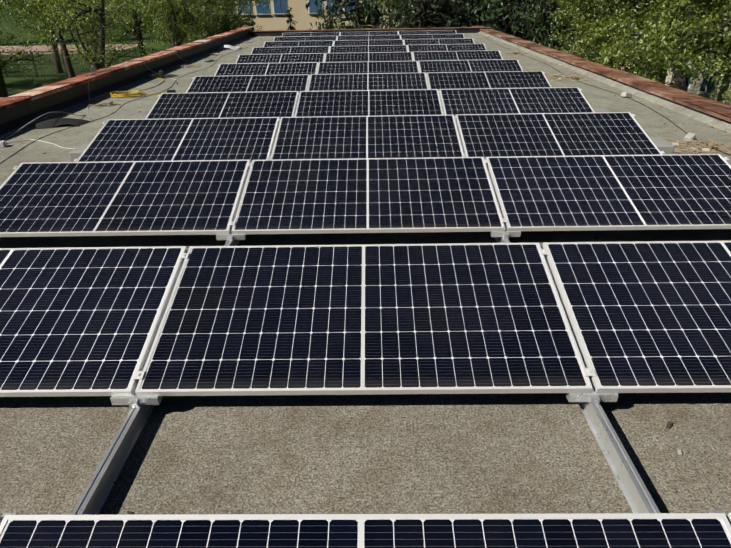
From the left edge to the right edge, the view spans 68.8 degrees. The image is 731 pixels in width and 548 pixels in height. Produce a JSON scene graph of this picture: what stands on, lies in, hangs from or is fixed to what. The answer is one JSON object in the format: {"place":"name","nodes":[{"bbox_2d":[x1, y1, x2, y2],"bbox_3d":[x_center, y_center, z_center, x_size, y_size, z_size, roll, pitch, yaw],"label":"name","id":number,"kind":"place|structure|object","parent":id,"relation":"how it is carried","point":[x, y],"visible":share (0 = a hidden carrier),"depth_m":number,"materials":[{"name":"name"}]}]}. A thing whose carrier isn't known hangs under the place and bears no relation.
{"place":"outdoors","nodes":[
{"label":"outdoors","id":0,"kind":"place"},
{"bbox_2d":[0,44,144,54],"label":"path","id":1,"kind":"structure","parent":0,"point":[38,48],"depth_m":68.04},
{"bbox_2d":[0,0,657,96],"bbox_3d":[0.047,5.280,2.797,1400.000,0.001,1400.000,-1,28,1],"label":"lawn","id":2,"kind":"structure","parent":0,"point":[14,85],"depth_m":70.66,"materials":[{"name":"green plant"}]},
{"bbox_2d":[0,0,39,96],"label":"tree","id":3,"kind":"object","parent":2,"relation":"on","point":[8,11],"visible":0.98,"depth_m":21.46,"materials":[{"name":"green plant"}]},
{"bbox_2d":[0,5,57,96],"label":"tree","id":4,"kind":"object","parent":2,"relation":"on","point":[3,91],"visible":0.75,"depth_m":28.73,"materials":[{"name":"green plant"}]},
{"bbox_2d":[0,0,68,72],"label":"tree","id":5,"kind":"object","parent":2,"relation":"on","point":[33,12],"visible":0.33,"depth_m":44.89,"materials":[{"name":"green plant"}]},
{"bbox_2d":[5,0,96,78],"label":"tree","id":6,"kind":"object","parent":2,"relation":"on","point":[69,68],"visible":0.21,"depth_m":33.22,"materials":[{"name":"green plant"}]},
{"bbox_2d":[18,0,140,68],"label":"tree","id":7,"kind":"object","parent":2,"relation":"on","point":[116,23],"visible":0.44,"depth_m":23.46,"materials":[{"name":"green plant"}]},
{"bbox_2d":[0,48,165,77],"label":"black fence bars","id":8,"kind":"object","parent":2,"relation":"on","point":[34,66],"visible":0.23,"depth_m":43.70,"materials":[{"name":"black metal"}]},
{"bbox_2d":[17,0,163,71],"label":"tree","id":9,"kind":"object","parent":2,"relation":"on","point":[101,58],"visible":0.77,"depth_m":17.50,"materials":[{"name":"green plant"}]},
{"bbox_2d":[79,0,156,56],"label":"tree","id":10,"kind":"object","parent":2,"relation":"on","point":[138,32],"visible":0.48,"depth_m":34.52,"materials":[{"name":"green plant"}]},
{"bbox_2d":[113,0,231,40],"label":"tree","id":11,"kind":"object","parent":2,"relation":"on","point":[147,18],"visible":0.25,"depth_m":35.55,"materials":[{"name":"green plant"}]},
{"bbox_2d":[143,0,216,44],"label":"tree","id":12,"kind":"object","parent":2,"relation":"on","point":[189,28],"visible":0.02,"depth_m":44.39,"materials":[{"name":"green plant"}]},
{"bbox_2d":[129,0,252,47],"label":"tree","id":13,"kind":"object","parent":2,"relation":"on","point":[191,22],"visible":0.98,"depth_m":27.17,"materials":[{"name":"green plant"}]},
{"bbox_2d":[202,17,213,37],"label":"shrub","id":14,"kind":"object","parent":2,"relation":"on","point":[208,31],"visible":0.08,"depth_m":40.91,"materials":[{"name":"green plant"}]},
{"bbox_2d":[186,0,275,38],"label":"tree","id":15,"kind":"object","parent":2,"relation":"on","point":[224,28],"visible":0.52,"depth_m":37.55,"materials":[{"name":"green plant"}]},
{"bbox_2d":[248,12,257,30],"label":"shrub","id":16,"kind":"object","parent":2,"relation":"on","point":[252,29],"visible":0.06,"depth_m":41.19,"materials":[{"name":"green plant"}]},
{"bbox_2d":[285,7,297,29],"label":"shrub","id":17,"kind":"object","parent":2,"relation":"on","point":[290,17],"visible":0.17,"depth_m":41.56,"materials":[{"name":"green plant"}]},
{"bbox_2d":[214,0,399,33],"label":"building","id":18,"kind":"structure","parent":2,"relation":"on","point":[272,16],"depth_m":44.10,"materials":[{"name":"paint"}]},
{"bbox_2d":[326,11,334,28],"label":"shrub","id":19,"kind":"object","parent":2,"relation":"on","point":[330,19],"visible":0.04,"depth_m":41.46,"materials":[{"name":"green plant"}]},
{"bbox_2d":[305,0,400,29],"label":"tree","id":20,"kind":"object","parent":2,"relation":"on","point":[358,11],"visible":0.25,"depth_m":30.57,"materials":[{"name":"green plant"}]},
{"bbox_2d":[330,0,428,28],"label":"tree","id":21,"kind":"object","parent":2,"relation":"on","point":[386,4],"visible":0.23,"depth_m":39.50,"materials":[{"name":"green plant"}]},
{"bbox_2d":[365,0,504,30],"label":"tree","id":22,"kind":"object","parent":2,"relation":"on","point":[422,13],"visible":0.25,"depth_m":27.19,"materials":[{"name":"green plant"}]},
{"bbox_2d":[390,0,499,27],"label":"tree","id":23,"kind":"object","parent":2,"relation":"on","point":[474,3],"visible":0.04,"depth_m":32.20,"materials":[{"name":"green plant"}]},
{"bbox_2d":[450,0,569,48],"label":"tree","id":24,"kind":"object","parent":2,"relation":"on","point":[509,10],"visible":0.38,"depth_m":27.26,"materials":[{"name":"green plant"}]},
{"bbox_2d":[508,0,631,65],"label":"tree","id":25,"kind":"object","parent":2,"relation":"on","point":[564,27],"visible":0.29,"depth_m":30.88,"materials":[{"name":"green plant"}]},
{"bbox_2d":[543,0,662,63],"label":"tree","id":26,"kind":"object","parent":2,"relation":"on","point":[558,14],"visible":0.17,"depth_m":21.64,"materials":[{"name":"green plant"}]},
{"bbox_2d":[555,0,690,87],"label":"tree","id":27,"kind":"object","parent":2,"relation":"on","point":[597,9],"visible":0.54,"depth_m":15.61,"materials":[{"name":"green plant"}]},
{"bbox_2d":[583,0,730,102],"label":"tree","id":28,"kind":"object","parent":2,"relation":"on","point":[709,17],"visible":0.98,"depth_m":11.47,"materials":[{"name":"green plant"}]},
{"bbox_2d":[646,0,676,82],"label":"tree","id":29,"kind":"object","parent":2,"relation":"on","point":[664,76],"visible":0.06,"depth_m":23.07,"materials":[{"name":"green plant"}]},
{"bbox_2d":[646,2,723,90],"bbox_3d":[17.371,-14.241,26.645,12.326,11.586,7.642,6,29,13],"label":"tree","id":30,"kind":"object","parent":2,"relation":"on","point":[681,82],"depth_m":29.07,"materials":[{"name":"green plant"}]},
{"bbox_2d":[648,4,730,105],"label":"building","id":31,"kind":"structure","parent":2,"relation":"on","point":[691,88],"depth_m":27.78,"materials":[{"name":"paint"}]},
{"bbox_2d":[678,25,730,102],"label":"tree","id":32,"kind":"object","parent":2,"relation":"on","point":[717,59],"visible":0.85,"depth_m":8.48,"materials":[{"name":"green plant"}]},
{"bbox_2d":[0,33,730,517],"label":"roof deck","id":33,"kind":"structure","parent":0,"point":[524,453],"depth_m":2.39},
{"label":"building walls","id":34,"kind":"object","parent":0,"visible":0},
{"bbox_2d":[0,28,250,134],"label":"parapet","id":35,"kind":"structure","parent":34,"relation":"on","point":[15,117],"depth_m":10.52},
{"bbox_2d":[0,26,253,110],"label":"parapet cap","id":36,"kind":"object","parent":35,"relation":"on","point":[17,98],"visible":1,"depth_m":10.73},
{"bbox_2d":[0,35,725,514],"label":"roof litter","id":37,"kind":"object","parent":34,"relation":"on","point":[668,425],"visible":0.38,"depth_m":2.44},
{"bbox_2d":[0,139,74,148],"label":"cable","id":38,"kind":"object","parent":37,"relation":"on","point":[3,144],"visible":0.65,"depth_m":7.11,"materials":[{"name":"white plastic"}]},
{"bbox_2d":[33,118,89,128],"bbox_3d":[-4.715,-2.349,8.234,0.827,0.100,0.451,-8,29,-12],"label":"dark jacket","id":39,"kind":"object","parent":37,"relation":"on","point":[51,123],"visible":0.98,"depth_m":8.16,"materials":[{"name":"black fabric"}]},
{"bbox_2d":[89,101,120,106],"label":"debris twigs","id":40,"kind":"object","parent":37,"relation":"on","point":[105,104],"visible":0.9,"depth_m":9.57,"materials":[{"name":"beige"}]},
{"bbox_2d":[110,78,175,96],"bbox_3d":[-4.419,-4.052,11.450,1.186,0.082,2.630,-1,28,1],"label":"yellow extension cord","id":41,"kind":"object","parent":37,"relation":"on","point":[123,93],"visible":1,"depth_m":10.55,"materials":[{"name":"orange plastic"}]},
{"bbox_2d":[145,70,177,78],"bbox_3d":[-4.862,-4.761,12.698,0.723,0.176,0.370,-24,36,-37],"label":"power tool with cable","id":42,"kind":"object","parent":37,"relation":"on","point":[159,75],"visible":1,"depth_m":12.60,"materials":[{"name":"grey plastic"}]},
{"bbox_2d":[171,65,201,67],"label":"debris twigs","id":43,"kind":"object","parent":37,"relation":"on","point":[185,66],"visible":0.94,"depth_m":14.41,"materials":[{"name":"beige"}]},
{"bbox_2d":[206,53,223,55],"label":"debris twigs","id":44,"kind":"object","parent":37,"relation":"on","point":[217,54],"visible":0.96,"depth_m":17.00,"materials":[{"name":"beige"}]},
{"bbox_2d":[218,45,241,49],"bbox_3d":[-4.827,-8.026,18.868,0.872,0.138,0.506,7,29,15],"label":"plastic bag","id":45,"kind":"object","parent":37,"relation":"on","point":[229,46],"visible":1,"depth_m":18.76,"materials":[{"name":"grey plastic"}]},
{"bbox_2d":[1,32,726,518],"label":"mounting rails","id":46,"kind":"object","parent":37,"relation":"on","point":[119,450],"visible":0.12,"depth_m":2.30,"materials":[{"name":"metal"}]},
{"bbox_2d":[0,246,186,396],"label":"solar panel","id":47,"kind":"object","parent":46,"relation":"on","point":[80,321],"visible":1,"depth_m":2.82,"materials":[{"name":"black glass"}]},
{"bbox_2d":[0,160,250,236],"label":"solar panel","id":48,"kind":"object","parent":46,"relation":"on","point":[131,198],"visible":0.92,"depth_m":4.44,"materials":[{"name":"black glass"}]},
{"bbox_2d":[76,117,278,161],"bbox_3d":[-2.097,-1.530,6.134,2.094,0.036,1.038,-1,43,1],"label":"solar panel","id":49,"kind":"object","parent":46,"relation":"on","point":[241,138],"visible":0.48,"depth_m":6.12,"materials":[{"name":"black glass"}]},
{"bbox_2d":[145,91,298,118],"bbox_3d":[-2.068,-2.405,7.774,2.094,0.039,1.038,-1,43,1],"label":"solar panel","id":50,"kind":"object","parent":46,"relation":"on","point":[279,104],"visible":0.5,"depth_m":7.83,"materials":[{"name":"black glass"}]},
{"bbox_2d":[186,74,308,92],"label":"solar panel","id":51,"kind":"object","parent":46,"relation":"on","point":[248,83],"visible":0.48,"depth_m":9.51,"materials":[{"name":"black glass"}]},
{"bbox_2d":[214,62,317,75],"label":"solar panel","id":52,"kind":"object","parent":46,"relation":"on","point":[298,68],"visible":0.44,"depth_m":11.17,"materials":[{"name":"black glass"}]},
{"bbox_2d":[236,53,324,62],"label":"solar panel","id":53,"kind":"object","parent":46,"relation":"on","point":[281,58],"visible":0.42,"depth_m":12.85,"materials":[{"name":"black glass"}]},
{"bbox_2d":[251,46,329,53],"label":"solar panel","id":54,"kind":"object","parent":46,"relation":"on","point":[290,50],"visible":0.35,"depth_m":14.51,"materials":[{"name":"black glass"}]},
{"bbox_2d":[263,40,333,46],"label":"solar panel","id":55,"kind":"object","parent":46,"relation":"on","point":[295,43],"visible":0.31,"depth_m":16.14,"materials":[{"name":"black glass"}]},
{"bbox_2d":[273,36,336,40],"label":"solar panel","id":56,"kind":"object","parent":46,"relation":"on","point":[307,38],"visible":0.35,"depth_m":17.81,"materials":[{"name":"black glass"}]},
{"bbox_2d":[282,32,339,36],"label":"solar panel","id":57,"kind":"object","parent":46,"relation":"on","point":[312,34],"visible":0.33,"depth_m":19.46,"materials":[{"name":"black glass"}]},
{"bbox_2d":[135,243,592,395],"bbox_3d":[-0.012,0.190,2.833,2.094,0.036,1.038,-1,43,1],"label":"solar panel","id":58,"kind":"object","parent":46,"relation":"on","point":[450,318],"visible":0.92,"depth_m":2.74,"materials":[{"name":"black glass"}]},
{"bbox_2d":[0,513,730,547],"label":"solar panel","id":59,"kind":"object","parent":46,"relation":"on","point":[647,530],"visible":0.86,"depth_m":1.52,"materials":[{"name":"black glass"}]},
{"bbox_2d":[270,115,463,159],"bbox_3d":[0.019,-1.551,6.106,2.094,0.036,1.038,-1,43,1],"label":"solar panel","id":60,"kind":"object","parent":46,"relation":"on","point":[388,136],"visible":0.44,"depth_m":6.09,"materials":[{"name":"black glass"}]},
{"bbox_2d":[307,73,427,90],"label":"solar panel","id":61,"kind":"object","parent":46,"relation":"on","point":[367,81],"visible":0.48,"depth_m":9.47,"materials":[{"name":"black glass"}]},
{"bbox_2d":[231,157,504,234],"bbox_3d":[0.019,-0.682,4.472,2.094,0.035,1.038,-1,43,1],"label":"solar panel","id":62,"kind":"object","parent":46,"relation":"on","point":[367,195],"visible":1,"depth_m":4.40,"materials":[{"name":"black glass"}]},
{"bbox_2d":[317,61,418,73],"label":"solar panel","id":63,"kind":"object","parent":46,"relation":"on","point":[368,67],"visible":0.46,"depth_m":11.15,"materials":[{"name":"black glass"}]},
{"bbox_2d":[329,45,407,52],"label":"solar panel","id":64,"kind":"object","parent":46,"relation":"on","point":[370,48],"visible":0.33,"depth_m":14.48,"materials":[{"name":"black glass"}]},
{"bbox_2d":[337,35,399,39],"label":"solar panel","id":65,"kind":"object","parent":46,"relation":"on","point":[374,37],"visible":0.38,"depth_m":17.78,"materials":[{"name":"black glass"}]},
{"bbox_2d":[295,89,442,116],"bbox_3d":[0.049,-2.425,7.745,2.094,0.035,1.038,-1,43,1],"label":"solar panel","id":66,"kind":"object","parent":46,"relation":"on","point":[370,102],"visible":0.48,"depth_m":7.80,"materials":[{"name":"black glass"}]},
{"bbox_2d":[325,52,412,61],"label":"solar panel","id":67,"kind":"object","parent":46,"relation":"on","point":[368,56],"visible":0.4,"depth_m":12.81,"materials":[{"name":"black glass"}]},
{"bbox_2d":[334,39,403,45],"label":"solar panel","id":68,"kind":"object","parent":46,"relation":"on","point":[365,42],"visible":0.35,"depth_m":16.11,"materials":[{"name":"black glass"}]},
{"bbox_2d":[340,31,397,35],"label":"solar panel","id":69,"kind":"object","parent":46,"relation":"on","point":[369,33],"visible":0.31,"depth_m":19.43,"materials":[{"name":"black glass"}]},
{"bbox_2d":[13,31,730,536],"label":"module clamps","id":70,"kind":"object","parent":46,"relation":"on","point":[137,375],"visible":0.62,"depth_m":3.13,"materials":[{"name":"metal"}]},
{"bbox_2d":[398,30,456,34],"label":"solar panel","id":71,"kind":"object","parent":46,"relation":"on","point":[428,32],"visible":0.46,"depth_m":19.41,"materials":[{"name":"black glass"}]},
{"bbox_2d":[401,34,464,39],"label":"solar panel","id":72,"kind":"object","parent":46,"relation":"on","point":[431,36],"visible":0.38,"depth_m":17.75,"materials":[{"name":"black glass"}]},
{"bbox_2d":[404,38,474,44],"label":"solar panel","id":73,"kind":"object","parent":46,"relation":"on","point":[438,41],"visible":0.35,"depth_m":16.09,"materials":[{"name":"black glass"}]},
{"bbox_2d":[407,44,486,52],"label":"solar panel","id":74,"kind":"object","parent":46,"relation":"on","point":[448,47],"visible":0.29,"depth_m":14.44,"materials":[{"name":"black glass"}]},
{"bbox_2d":[413,50,502,61],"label":"solar panel","id":75,"kind":"object","parent":46,"relation":"on","point":[457,55],"visible":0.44,"depth_m":12.78,"materials":[{"name":"black glass"}]},
{"bbox_2d":[418,59,522,73],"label":"solar panel","id":76,"kind":"object","parent":46,"relation":"on","point":[493,65],"visible":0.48,"depth_m":11.12,"materials":[{"name":"black glass"}]},
{"bbox_2d":[427,71,550,90],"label":"solar panel","id":77,"kind":"object","parent":46,"relation":"on","point":[478,80],"visible":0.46,"depth_m":9.45,"materials":[{"name":"black glass"}]},
{"bbox_2d":[439,87,593,115],"bbox_3d":[2.164,-2.447,7.717,2.094,0.038,1.038,-1,43,1],"label":"solar panel","id":78,"kind":"object","parent":46,"relation":"on","point":[517,100],"visible":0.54,"depth_m":7.77,"materials":[{"name":"black glass"}]},
{"bbox_2d":[455,112,661,158],"bbox_3d":[2.134,-1.573,6.078,2.094,0.035,1.038,-1,43,1],"label":"solar panel","id":79,"kind":"object","parent":46,"relation":"on","point":[553,134],"visible":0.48,"depth_m":6.06,"materials":[{"name":"black glass"}]},
{"bbox_2d":[486,154,730,230],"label":"solar panel","id":80,"kind":"object","parent":46,"relation":"on","point":[618,192],"visible":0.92,"depth_m":4.39,"materials":[{"name":"black glass"}]},
{"bbox_2d":[542,241,730,392],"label":"solar panel","id":81,"kind":"object","parent":46,"relation":"on","point":[649,316],"visible":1,"depth_m":2.77,"materials":[{"name":"black glass"}]},
{"bbox_2d":[726,513,730,524],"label":"solar panel","id":82,"kind":"object","parent":46,"relation":"on","point":[728,516],"visible":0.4,"depth_m":1.55,"materials":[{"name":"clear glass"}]},
{"bbox_2d":[0,36,729,162],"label":"cables","id":83,"kind":"object","parent":37,"relation":"on","point":[89,97],"depth_m":9.32,"materials":[{"name":"black rubber"}]},
{"bbox_2d":[69,108,674,161],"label":"ballast blocks","id":84,"kind":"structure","parent":37,"relation":"on","point":[661,144],"depth_m":6.12,"materials":[{"name":"concrete"}]},
{"bbox_2d":[138,66,695,140],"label":"plaster lumps","id":85,"kind":"object","parent":37,"relation":"on","point":[688,136],"visible":0.85,"depth_m":6.90,"materials":[{"name":"grey"}]},
{"bbox_2d":[507,51,528,54],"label":"dry leaves","id":86,"kind":"object","parent":37,"relation":"on","point":[512,52],"visible":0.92,"depth_m":16.15,"materials":[{"name":"beige plant"}]},
{"bbox_2d":[546,75,588,80],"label":"dry leaves","id":87,"kind":"object","parent":37,"relation":"on","point":[558,77],"visible":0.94,"depth_m":11.53,"materials":[{"name":"beige plant"}]},
{"bbox_2d":[666,137,730,153],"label":"debris twigs","id":88,"kind":"object","parent":37,"relation":"on","point":[705,147],"visible":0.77,"depth_m":6.49,"materials":[{"name":"beige"}]},
{"bbox_2d":[248,28,491,36],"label":"parapet","id":89,"kind":"structure","parent":34,"relation":"on","point":[279,33],"depth_m":23.88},
{"bbox_2d":[248,27,491,31],"bbox_3d":[-0.024,-11.010,24.035,11.350,0.007,0.480,-1,28,1],"label":"parapet cap","id":90,"kind":"object","parent":89,"relation":"on","point":[372,29],"visible":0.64,"depth_m":23.97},
{"bbox_2d":[478,31,730,133],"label":"parapet","id":91,"kind":"structure","parent":34,"relation":"on","point":[709,119],"depth_m":9.78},
{"bbox_2d":[471,26,730,121],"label":"parapet cap","id":92,"kind":"object","parent":91,"relation":"on","point":[688,97],"visible":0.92,"depth_m":10.22,"materials":[{"name":"red brick"}]}
]}

